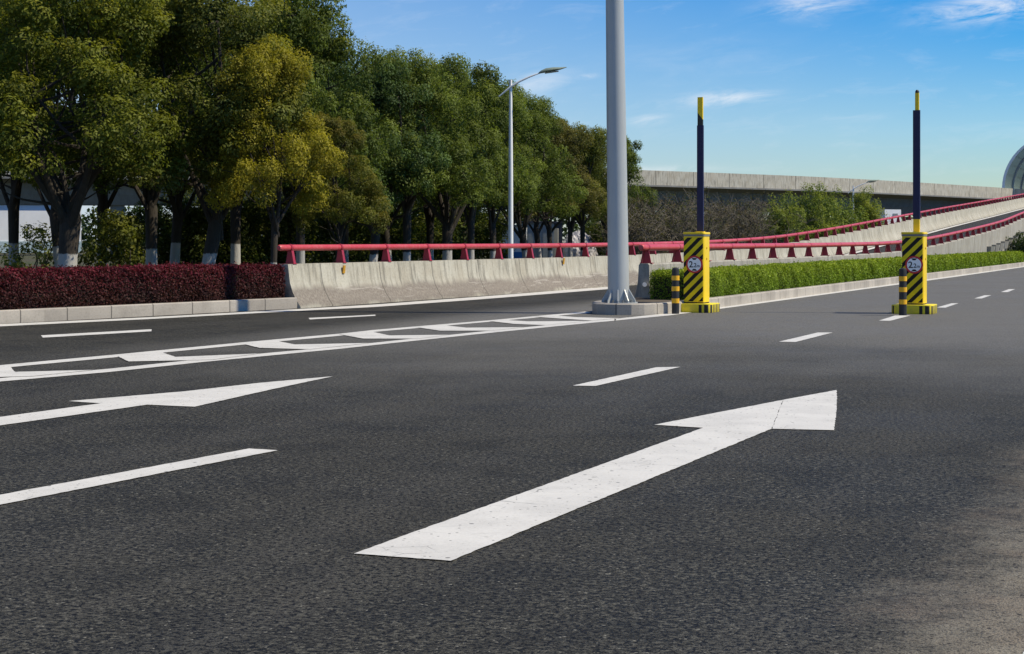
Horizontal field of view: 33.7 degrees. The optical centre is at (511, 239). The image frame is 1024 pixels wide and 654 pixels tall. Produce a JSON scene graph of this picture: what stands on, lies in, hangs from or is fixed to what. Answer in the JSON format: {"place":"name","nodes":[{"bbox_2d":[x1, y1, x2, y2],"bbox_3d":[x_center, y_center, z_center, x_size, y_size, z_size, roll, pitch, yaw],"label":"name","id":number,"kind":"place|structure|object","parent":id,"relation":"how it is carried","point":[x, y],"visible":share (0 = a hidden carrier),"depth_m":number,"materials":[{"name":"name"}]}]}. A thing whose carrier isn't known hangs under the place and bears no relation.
{"place":"outdoors","nodes":[
{"label":"outdoors","id":0,"kind":"place"},
{"bbox_2d":[0,258,476,267],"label":"planting bed","id":1,"kind":"object","parent":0,"point":[30,261],"depth_m":91.64,"materials":[{"name":"plant"}]},
{"bbox_2d":[0,222,55,268],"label":"shrub","id":2,"kind":"object","parent":1,"relation":"on","point":[18,263],"visible":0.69,"depth_m":49.98,"materials":[{"name":"green plant"}]},
{"bbox_2d":[0,42,73,264],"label":"broadleaf tree","id":3,"kind":"object","parent":1,"relation":"on","point":[13,203],"visible":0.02,"depth_m":52.88,"materials":[{"name":"brown plant"}]},
{"bbox_2d":[0,6,83,190],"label":"broadleaf tree","id":4,"kind":"object","parent":1,"relation":"on","point":[49,117],"visible":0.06,"depth_m":40.52,"materials":[{"name":"green plant"}]},
{"bbox_2d":[0,0,168,266],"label":"broadleaf tree","id":5,"kind":"object","parent":1,"relation":"on","point":[54,221],"visible":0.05,"depth_m":49.92,"materials":[{"name":"green plant"}]},
{"bbox_2d":[0,0,200,266],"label":"broadleaf tree","id":6,"kind":"object","parent":1,"relation":"on","point":[20,100],"visible":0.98,"depth_m":36.10,"materials":[{"name":"green plant"}]},
{"bbox_2d":[77,209,145,266],"bbox_3d":[-12.296,0.173,52.021,2.220,2.299,2.138,0,0,0],"label":"shrub","id":7,"kind":"object","parent":1,"relation":"on","point":[125,239],"visible":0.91,"depth_m":51.67,"materials":[{"name":"green plant"}]},
{"bbox_2d":[46,4,186,266],"bbox_3d":[-12.965,-3.479,54.153,6.370,9.653,6.495,0,0,-31],"label":"broadleaf tree","id":8,"kind":"object","parent":1,"relation":"on","point":[104,202],"visible":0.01,"depth_m":53.85,"materials":[{"name":"brown plant"}]},
{"bbox_2d":[0,261,285,309],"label":"purple hedge","id":9,"kind":"object","parent":1,"relation":"on","point":[47,287],"visible":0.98,"depth_m":30.12,"materials":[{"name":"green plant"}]},
{"bbox_2d":[42,0,252,265],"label":"broadleaf tree","id":10,"kind":"object","parent":1,"relation":"on","point":[148,199],"visible":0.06,"depth_m":42.62,"materials":[{"name":"green plant"}]},
{"bbox_2d":[108,192,204,265],"bbox_3d":[-12.118,-0.267,57.922,3.452,3.218,3.192,0,0,0],"label":"shrub","id":11,"kind":"object","parent":1,"relation":"on","point":[164,255],"visible":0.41,"depth_m":57.32,"materials":[{"name":"green plant"}]},
{"bbox_2d":[108,59,215,264],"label":"broadleaf tree","id":12,"kind":"object","parent":1,"relation":"on","point":[179,213],"visible":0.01,"depth_m":55.95,"materials":[{"name":"brown plant"}]},
{"bbox_2d":[52,0,315,264],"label":"broadleaf tree","id":13,"kind":"object","parent":1,"relation":"on","point":[195,17],"visible":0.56,"depth_m":38.40,"materials":[{"name":"green plant"}]},
{"bbox_2d":[144,186,229,264],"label":"shrub","id":14,"kind":"object","parent":1,"relation":"on","point":[194,200],"visible":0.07,"depth_m":67.29,"materials":[{"name":"green plant"}]},
{"bbox_2d":[168,192,270,264],"bbox_3d":[-9.990,-0.235,58.009,3.389,3.116,3.380,0,0,36],"label":"shrub","id":15,"kind":"object","parent":1,"relation":"on","point":[222,257],"visible":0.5,"depth_m":57.50,"materials":[{"name":"green plant"}]},
{"bbox_2d":[161,0,328,264],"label":"broadleaf tree","id":16,"kind":"object","parent":1,"relation":"on","point":[235,223],"visible":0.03,"depth_m":54.87,"materials":[{"name":"green plant"}]},
{"bbox_2d":[205,194,284,263],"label":"shrub","id":17,"kind":"object","parent":1,"relation":"on","point":[266,214],"visible":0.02,"depth_m":69.82,"materials":[{"name":"green plant"}]},
{"bbox_2d":[225,190,318,263],"bbox_3d":[-8.463,-0.253,59.983,3.581,3.194,3.306,0,0,-31],"label":"shrub","id":18,"kind":"object","parent":1,"relation":"on","point":[283,233],"visible":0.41,"depth_m":59.33,"materials":[{"name":"green plant"}]},
{"bbox_2d":[203,34,348,263],"bbox_3d":[-5.411,-1.696,38.363,3.335,6.003,3.439,0,0,33],"label":"broadleaf tree","id":19,"kind":"object","parent":1,"relation":"on","point":[306,153],"visible":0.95,"depth_m":37.73,"materials":[{"name":"green plant"}]},
{"bbox_2d":[224,35,369,257],"bbox_3d":[-7.817,-3.369,59.962,6.045,9.437,6.585,0,0,40],"label":"broadleaf tree","id":20,"kind":"object","parent":1,"relation":"on","point":[284,190],"depth_m":59.94,"materials":[{"name":"brown plant"}]},
{"bbox_2d":[259,196,334,262],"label":"shrub","id":21,"kind":"object","parent":1,"relation":"on","point":[307,233],"visible":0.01,"depth_m":71.38,"materials":[{"name":"green plant"}]},
{"bbox_2d":[249,0,401,263],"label":"broadleaf tree","id":22,"kind":"object","parent":1,"relation":"on","point":[315,28],"visible":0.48,"depth_m":45.66,"materials":[{"name":"green plant"}]},
{"bbox_2d":[284,199,379,262],"bbox_3d":[-6.995,-0.290,63.039,3.640,3.438,3.622,0,0,-41],"label":"shrub","id":23,"kind":"object","parent":1,"relation":"on","point":[325,255],"visible":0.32,"depth_m":62.57,"materials":[{"name":"green plant"}]},
{"bbox_2d":[283,111,392,258],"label":"broadleaf tree","id":24,"kind":"object","parent":1,"relation":"on","point":[363,199],"visible":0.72,"depth_m":41.62,"materials":[{"name":"green plant"}]},
{"bbox_2d":[282,45,399,261],"bbox_3d":[-5.904,-2.869,59.843,5.654,8.402,5.545,0,0,18],"label":"broadleaf tree","id":25,"kind":"object","parent":1,"relation":"on","point":[346,238],"visible":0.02,"depth_m":59.86,"materials":[{"name":"green plant"}]},
{"bbox_2d":[313,208,392,262],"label":"shrub","id":26,"kind":"object","parent":1,"relation":"on","point":[355,252],"visible":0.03,"depth_m":75.51,"materials":[{"name":"green plant"}]},
{"bbox_2d":[331,203,424,261],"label":"shrub","id":27,"kind":"object","parent":1,"relation":"on","point":[396,237],"visible":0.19,"depth_m":65.66,"materials":[{"name":"green plant"}]},
{"bbox_2d":[309,58,451,261],"bbox_3d":[-4.292,-2.037,50.166,4.568,6.704,4.220,0,0,-28],"label":"broadleaf tree","id":28,"kind":"object","parent":1,"relation":"on","point":[379,88],"visible":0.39,"depth_m":49.41,"materials":[{"name":"green plant"}]},
{"bbox_2d":[356,67,426,260],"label":"broadleaf tree","id":29,"kind":"object","parent":1,"relation":"on","point":[386,237],"depth_m":62.90,"materials":[{"name":"green plant"}]},
{"bbox_2d":[394,199,440,259],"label":"shrub","id":30,"kind":"object","parent":1,"relation":"on","point":[413,208],"visible":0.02,"depth_m":79.08,"materials":[{"name":"green plant"}]},
{"bbox_2d":[340,45,495,260],"bbox_3d":[-3.017,-2.292,50.924,4.961,7.227,4.600,0,0,31],"label":"broadleaf tree","id":31,"kind":"object","parent":1,"relation":"on","point":[441,103],"visible":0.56,"depth_m":50.33,"materials":[{"name":"green plant"}]},
{"bbox_2d":[366,63,486,259],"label":"broadleaf tree","id":32,"kind":"object","parent":1,"relation":"on","point":[429,217],"depth_m":65.86,"materials":[{"name":"brown plant"}]},
{"bbox_2d":[392,199,479,260],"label":"shrub","id":33,"kind":"object","parent":1,"relation":"on","point":[457,239],"visible":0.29,"depth_m":69.26,"materials":[{"name":"green plant"}]},
{"bbox_2d":[387,52,518,259],"bbox_3d":[-2.291,-2.352,53.979,4.625,7.354,4.386,0,0,23],"label":"broadleaf tree","id":34,"kind":"object","parent":1,"relation":"on","point":[487,144],"visible":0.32,"depth_m":53.56,"materials":[{"name":"green plant"}]},
{"bbox_2d":[417,204,488,259],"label":"shrub","id":35,"kind":"object","parent":1,"relation":"on","point":[477,232],"visible":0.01,"depth_m":85.36,"materials":[{"name":"green plant"}]},
{"bbox_2d":[414,53,534,259],"bbox_3d":[-1.528,-2.548,57.961,4.572,7.745,4.662,0,0,9],"label":"broadleaf tree","id":36,"kind":"object","parent":1,"relation":"on","point":[521,119],"visible":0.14,"depth_m":57.85,"materials":[{"name":"green plant"}]},
{"bbox_2d":[437,207,515,259],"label":"shrub","id":37,"kind":"object","parent":1,"relation":"on","point":[481,227],"visible":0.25,"depth_m":75.64,"materials":[{"name":"green plant"}]},
{"bbox_2d":[450,90,514,243],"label":"broadleaf tree","id":38,"kind":"object","parent":1,"relation":"on","point":[465,218],"depth_m":72.01,"materials":[{"name":"brown plant"}]},
{"bbox_2d":[434,79,553,258],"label":"broadleaf tree","id":39,"kind":"object","parent":1,"relation":"on","point":[530,195],"visible":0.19,"depth_m":59.78,"materials":[{"name":"green plant"}]},
{"bbox_2d":[503,225,522,258],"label":"site cabin","id":40,"kind":"object","parent":1,"relation":"on","point":[517,252],"visible":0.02,"depth_m":92.00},
{"bbox_2d":[490,108,553,257],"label":"broadleaf tree","id":41,"kind":"object","parent":1,"relation":"on","point":[514,220],"visible":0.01,"depth_m":77.91,"materials":[{"name":"green plant"}]},
{"bbox_2d":[476,89,588,257],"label":"broadleaf tree","id":42,"kind":"object","parent":1,"relation":"on","point":[553,172],"visible":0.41,"depth_m":63.30,"materials":[{"name":"green plant"}]},
{"bbox_2d":[499,67,566,258],"bbox_3d":[0.633,-2.041,51.958,2.090,6.542,0.295,0,0,0],"label":"street lamp","id":43,"kind":"object","parent":1,"relation":"on","point":[510,181],"visible":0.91,"depth_m":51.94,"materials":[{"name":"metal"}]},
{"bbox_2d":[515,221,562,257],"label":"grey shed","id":44,"kind":"structure","parent":1,"relation":"on","point":[543,239],"depth_m":95.97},
{"bbox_2d":[554,223,561,249],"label":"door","id":45,"kind":"structure","parent":44,"relation":"in","point":[559,226],"depth_m":96.01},
{"bbox_2d":[522,114,573,257],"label":"broadleaf tree","id":46,"kind":"object","parent":1,"relation":"on","point":[536,230],"visible":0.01,"depth_m":84.89,"materials":[{"name":"green plant"}]},
{"bbox_2d":[554,228,557,256],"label":"concrete post","id":47,"kind":"object","parent":1,"relation":"on","point":[556,235],"visible":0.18,"depth_m":93.87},
{"bbox_2d":[506,116,606,257],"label":"broadleaf tree","id":48,"kind":"object","parent":1,"relation":"on","point":[564,139],"visible":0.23,"depth_m":69.28,"materials":[{"name":"green plant"}]},
{"bbox_2d":[539,164,606,256],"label":"broadleaf tree","id":49,"kind":"object","parent":1,"relation":"on","point":[570,225],"visible":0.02,"depth_m":89.90,"materials":[{"name":"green plant"}]},
{"bbox_2d":[541,121,606,255],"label":"broadleaf tree","id":50,"kind":"object","parent":1,"relation":"on","point":[594,154],"visible":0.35,"depth_m":73.56,"materials":[{"name":"green plant"}]},
{"bbox_2d":[562,230,598,256],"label":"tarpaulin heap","id":51,"kind":"object","parent":1,"relation":"on","point":[576,239],"visible":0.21,"depth_m":96.35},
{"bbox_2d":[575,216,630,255],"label":"shrub","id":52,"kind":"object","parent":1,"relation":"on","point":[593,230],"visible":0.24,"depth_m":96.95,"materials":[{"name":"green plant"}]},
{"bbox_2d":[571,129,658,236],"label":"broadleaf tree","id":53,"kind":"object","parent":1,"relation":"on","point":[632,168],"visible":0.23,"depth_m":81.62,"materials":[{"name":"green plant"}]},
{"bbox_2d":[589,188,689,253],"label":"bare shrub","id":54,"kind":"object","parent":1,"relation":"on","point":[603,235],"visible":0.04,"depth_m":92.19,"materials":[{"name":"brown plant"}]},
{"bbox_2d":[598,192,727,254],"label":"bare shrub","id":55,"kind":"object","parent":1,"relation":"on","point":[641,237],"visible":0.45,"depth_m":73.77,"materials":[{"name":"brown plant"}]},
{"bbox_2d":[598,192,728,252],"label":"bare shrub","id":56,"kind":"object","parent":1,"relation":"on","point":[640,200],"visible":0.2,"depth_m":79.68,"materials":[{"name":"brown plant"}]},
{"bbox_2d":[630,202,738,253],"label":"bare shrub","id":57,"kind":"object","parent":1,"relation":"on","point":[713,229],"visible":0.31,"depth_m":77.53,"materials":[{"name":"brown plant"}]},
{"bbox_2d":[639,188,729,225],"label":"bare shrub","id":58,"kind":"object","parent":1,"relation":"on","point":[687,198],"visible":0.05,"depth_m":95.77,"materials":[{"name":"brown plant"}]},
{"bbox_2d":[654,193,767,243],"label":"bare shrub","id":59,"kind":"object","parent":1,"relation":"on","point":[722,202],"visible":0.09,"depth_m":83.50,"materials":[{"name":"brown plant"}]},
{"bbox_2d":[688,186,777,234],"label":"bare shrub","id":60,"kind":"object","parent":1,"relation":"on","point":[752,198],"visible":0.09,"depth_m":101.84,"materials":[{"name":"brown plant"}]},
{"bbox_2d":[705,204,781,250],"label":"bare shrub","id":61,"kind":"object","parent":1,"relation":"on","point":[742,231],"visible":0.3,"depth_m":81.81,"materials":[{"name":"brown plant"}]},
{"bbox_2d":[711,198,799,226],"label":"bare shrub","id":62,"kind":"object","parent":1,"relation":"on","point":[757,207],"visible":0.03,"depth_m":108.08,"materials":[{"name":"brown plant"}]},
{"bbox_2d":[735,211,788,242],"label":"bare shrub","id":63,"kind":"object","parent":1,"relation":"on","point":[770,228],"visible":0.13,"depth_m":93.45,"materials":[{"name":"brown plant"}]},
{"bbox_2d":[717,193,823,242],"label":"bare shrub","id":64,"kind":"object","parent":1,"relation":"on","point":[768,228],"visible":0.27,"depth_m":89.91,"materials":[{"name":"brown plant"}]},
{"bbox_2d":[752,188,812,242],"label":"feathery bush","id":65,"kind":"object","parent":1,"relation":"on","point":[779,212],"visible":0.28,"depth_m":93.51,"materials":[{"name":"green plant"}]},
{"bbox_2d":[785,181,848,238],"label":"feathery bush","id":66,"kind":"object","parent":1,"relation":"on","point":[817,211],"visible":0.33,"depth_m":97.45,"materials":[{"name":"green plant"}]},
{"bbox_2d":[822,194,869,235],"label":"feathery bush","id":67,"kind":"object","parent":1,"relation":"on","point":[845,214],"visible":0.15,"depth_m":101.45,"materials":[{"name":"green plant"}]},
{"bbox_2d":[845,185,889,227],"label":"feathery bush","id":68,"kind":"object","parent":1,"relation":"on","point":[870,210],"visible":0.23,"depth_m":103.50,"materials":[{"name":"green plant"}]},
{"bbox_2d":[0,241,601,258],"bbox_3d":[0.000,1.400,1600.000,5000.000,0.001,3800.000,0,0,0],"label":"ground","id":69,"kind":"structure","parent":0,"point":[29,256],"depth_m":163.02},
{"bbox_2d":[0,205,81,252],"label":"white building","id":70,"kind":"structure","parent":69,"relation":"on","point":[32,214],"depth_m":178.34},
{"bbox_2d":[81,206,922,246],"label":"wood","id":71,"kind":"object","parent":69,"relation":"on","point":[84,226],"visible":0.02,"depth_m":328.42,"materials":[{"name":"brown plant"}]},
{"bbox_2d":[0,170,1023,253],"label":"overpass","id":72,"kind":"object","parent":69,"relation":"on","point":[896,195],"visible":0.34,"depth_m":185.29,"materials":[{"name":"concrete"}]},
{"bbox_2d":[1002,145,1023,188],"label":"sound enclosure","id":73,"kind":"object","parent":72,"relation":"on","point":[1013,177],"visible":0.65,"depth_m":241.41,"materials":[{"name":"paint"}]},
{"bbox_2d":[850,180,877,208],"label":"street lamp","id":74,"kind":"object","parent":69,"relation":"on","point":[870,181],"visible":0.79,"depth_m":111.92,"materials":[{"name":"metal"}]},
{"bbox_2d":[877,209,900,223],"bbox_3d":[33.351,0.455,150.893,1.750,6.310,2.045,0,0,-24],"label":"white cabin","id":75,"kind":"object","parent":69,"relation":"on","point":[891,212],"visible":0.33,"depth_m":149.97,"materials":[{"name":"white metal"}]},
{"bbox_2d":[0,266,1023,653],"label":"road","id":76,"kind":"structure","parent":0,"point":[570,472],"depth_m":9.58,"materials":[{"name":"grey asphalt"}]},
{"bbox_2d":[0,297,296,323],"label":"kerb","id":77,"kind":"structure","parent":76,"relation":"on","point":[77,313],"depth_m":29.84,"materials":[{"name":"concrete"}]},
{"bbox_2d":[672,267,678,313],"bbox_3d":[2.980,0.925,30.857,0.144,0.850,0.144,0,0,0],"label":"bollard","id":78,"kind":"object","parent":76,"relation":"on","point":[675,290],"visible":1,"depth_m":30.80,"materials":[{"name":"black rubber"}]},
{"bbox_2d":[681,97,719,312],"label":"barrier gate","id":79,"kind":"structure","parent":76,"relation":"on","point":[696,271],"depth_m":31.59,"materials":[{"name":"metal"}]},
{"bbox_2d":[592,262,1023,314],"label":"kerb","id":80,"kind":"structure","parent":76,"relation":"on","point":[599,307],"depth_m":37.70,"materials":[{"name":"concrete"}]},
{"bbox_2d":[899,268,906,314],"bbox_3d":[6.994,0.925,30.299,0.144,0.850,0.144,0,0,0],"label":"bollard","id":81,"kind":"object","parent":76,"relation":"on","point":[902,291],"visible":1,"depth_m":30.24,"materials":[{"name":"black rubber"}]},
{"bbox_2d":[892,90,936,313],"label":"barrier gate","id":82,"kind":"structure","parent":76,"relation":"on","point":[914,253],"depth_m":30.98,"materials":[{"name":"metal"}]},
{"bbox_2d":[56,0,1023,240],"label":"sky","id":83,"kind":"structure","parent":0,"point":[811,88],"materials":[{"name":"blue"}]},
{"bbox_2d":[635,298,681,302],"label":"median island","id":84,"kind":"structure","parent":0,"point":[643,300],"depth_m":33.00,"materials":[{"name":"soil"}]},
{"bbox_2d":[601,0,637,302],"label":"gantry pole","id":85,"kind":"object","parent":84,"relation":"on","point":[618,291],"visible":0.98,"depth_m":30.94,"materials":[{"name":"grey metal"}]},
{"bbox_2d":[648,250,1023,299],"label":"green hedge","id":86,"kind":"object","parent":84,"relation":"on","point":[730,279],"visible":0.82,"depth_m":42.08,"materials":[{"name":"green plant"}]},
{"bbox_2d":[1006,230,1023,251],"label":"bush","id":87,"kind":"object","parent":84,"relation":"on","point":[1019,240],"visible":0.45,"depth_m":95.56,"materials":[{"name":"green plant"}]},
{"bbox_2d":[843,208,1023,254],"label":"ramp road","id":88,"kind":"structure","parent":0,"point":[979,222],"depth_m":109.13,"materials":[{"name":"grey asphalt"}]},
{"bbox_2d":[277,193,1023,307],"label":"concrete parapet","id":89,"kind":"structure","parent":88,"relation":"on","point":[340,281],"depth_m":42.06,"materials":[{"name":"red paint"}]},
{"bbox_2d":[634,211,1023,297],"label":"concrete parapet","id":90,"kind":"structure","parent":88,"relation":"on","point":[992,240],"depth_m":53.08,"materials":[{"name":"red paint"}]}
]}

